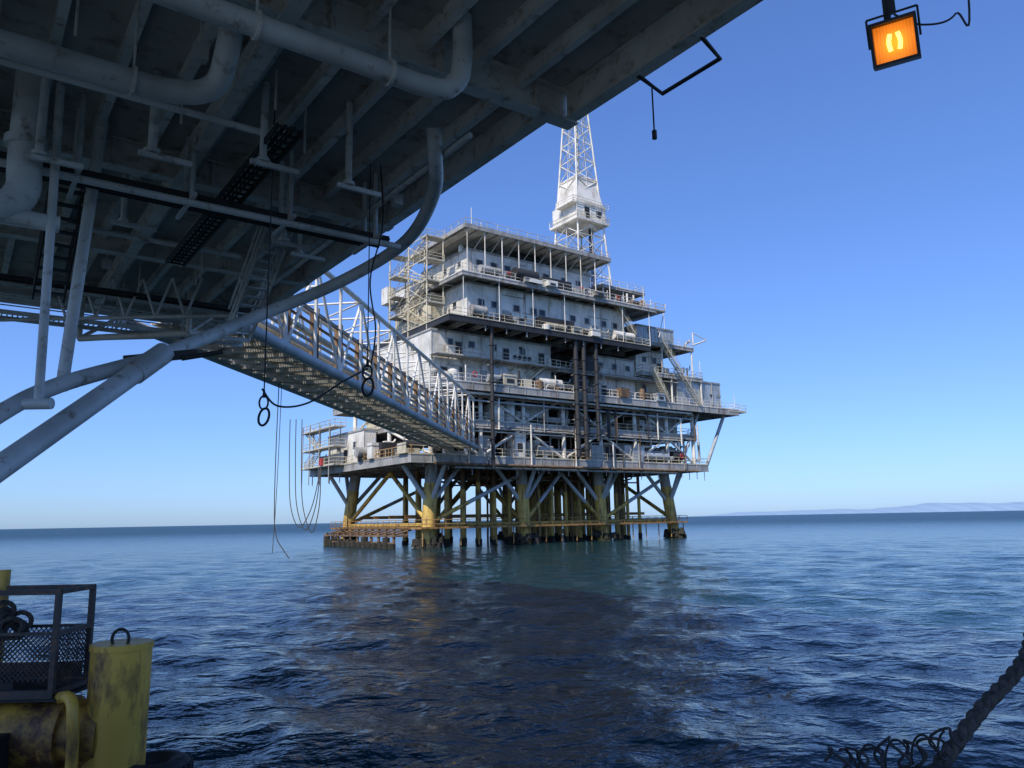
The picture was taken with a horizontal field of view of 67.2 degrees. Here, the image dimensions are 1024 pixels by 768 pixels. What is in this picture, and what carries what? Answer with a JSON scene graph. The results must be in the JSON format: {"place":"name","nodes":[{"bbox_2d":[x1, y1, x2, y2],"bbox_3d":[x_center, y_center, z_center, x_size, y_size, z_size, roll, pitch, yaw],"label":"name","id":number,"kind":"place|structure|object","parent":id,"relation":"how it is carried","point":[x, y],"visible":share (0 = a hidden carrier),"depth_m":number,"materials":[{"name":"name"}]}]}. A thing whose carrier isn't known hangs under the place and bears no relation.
{"place":"outdoors","nodes":[
{"label":"outdoors","id":0,"kind":"place"},
{"bbox_2d":[0,0,762,346],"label":"overhead platform deck","id":1,"kind":"structure","parent":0,"point":[184,98],"depth_m":19.64,"materials":[{"name":"paint"}]},
{"bbox_2d":[0,69,442,482],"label":"support pipework","id":2,"kind":"object","parent":1,"relation":"attached to","point":[20,191],"visible":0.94,"depth_m":18.82,"materials":[{"name":"paint"}]},
{"bbox_2d":[257,110,274,426],"bbox_3d":[-5.891,-3.007,18.726,0.296,8.160,0.249,-1,-10,0],"label":"crane sling","id":3,"kind":"object","parent":1,"relation":"hanging from","point":[262,409],"visible":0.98,"depth_m":18.41,"materials":[{"name":"black rubber"}]},
{"bbox_2d":[76,271,477,449],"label":"connecting bridge","id":4,"kind":"structure","parent":1,"relation":"on","point":[306,370],"depth_m":57.17,"materials":[{"name":"white paint"}]},
{"bbox_2d":[272,384,320,558],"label":"hanging hoses","id":5,"kind":"object","parent":4,"relation":"hanging from","point":[319,478],"visible":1,"depth_m":113.59,"materials":[{"name":"rubber"}]},
{"bbox_2d":[261,164,383,407],"bbox_3d":[-4.739,-3.014,20.333,0.763,7.630,3.968,-6,-11,27],"label":"crane sling","id":6,"kind":"object","parent":1,"relation":"hanging from","point":[362,371],"visible":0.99,"depth_m":21.62,"materials":[{"name":"black rubber"}]},
{"bbox_2d":[865,0,970,71],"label":"floodlight","id":7,"kind":"object","parent":1,"relation":"hanging from","point":[893,41],"visible":1,"depth_m":6.67,"materials":[{"name":"black painted metal"},{"name":"glowing orange glass"},{"name":"black rubber"}]},
{"bbox_2d":[0,510,1023,767],"bbox_3d":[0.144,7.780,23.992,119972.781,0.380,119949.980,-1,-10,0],"label":"sea water","id":8,"kind":"structure","parent":0,"point":[806,640],"depth_m":22.99,"materials":[{"name":"teal liquid"}]},
{"bbox_2d":[0,569,193,767],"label":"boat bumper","id":9,"kind":"object","parent":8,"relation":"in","point":[49,718],"visible":1,"depth_m":6.65,"materials":[{"name":"yellow paint"}]},
{"bbox_2d":[302,208,745,548],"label":"offshore platform","id":10,"kind":"structure","parent":8,"relation":"in","point":[544,357],"depth_m":117.03,"materials":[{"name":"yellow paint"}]},
{"bbox_2d":[337,260,655,450],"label":"windows","id":11,"kind":"structure","parent":10,"relation":"in","point":[516,308],"depth_m":115.04,"materials":[{"name":"black glass"}]},
{"bbox_2d":[549,114,611,287],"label":"drilling derrick","id":12,"kind":"object","parent":10,"relation":"on","point":[579,211],"visible":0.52,"depth_m":138.04,"materials":[{"name":"white paint"}]},
{"bbox_2d":[0,0,1023,528],"label":"sky","id":13,"kind":"structure","parent":0,"point":[843,238],"materials":[{"name":"blue"}]},
{"bbox_2d":[692,502,1023,516],"bbox_3d":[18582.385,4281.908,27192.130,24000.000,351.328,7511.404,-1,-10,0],"label":"distant hills","id":14,"kind":"structure","parent":0,"point":[958,507],"depth_m":25973.19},
{"bbox_3d":[0.027,1.461,-1.791,12.000,1.500,8.980,-1,-10,0],"label":"crew boat bulwark","id":15,"kind":"object","parent":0,"visible":0},
{"bbox_2d":[927,633,1023,766],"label":"mooring rope","id":16,"kind":"object","parent":15,"relation":"attached to","point":[969,724],"visible":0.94,"depth_m":3.05,"materials":[{"name":"black fabric"}]},
{"bbox_2d":[824,727,964,767],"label":"coiled cable","id":17,"kind":"object","parent":16,"relation":"attached to","point":[913,743],"visible":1,"depth_m":2.81,"materials":[{"name":"black rubber"}]}
]}

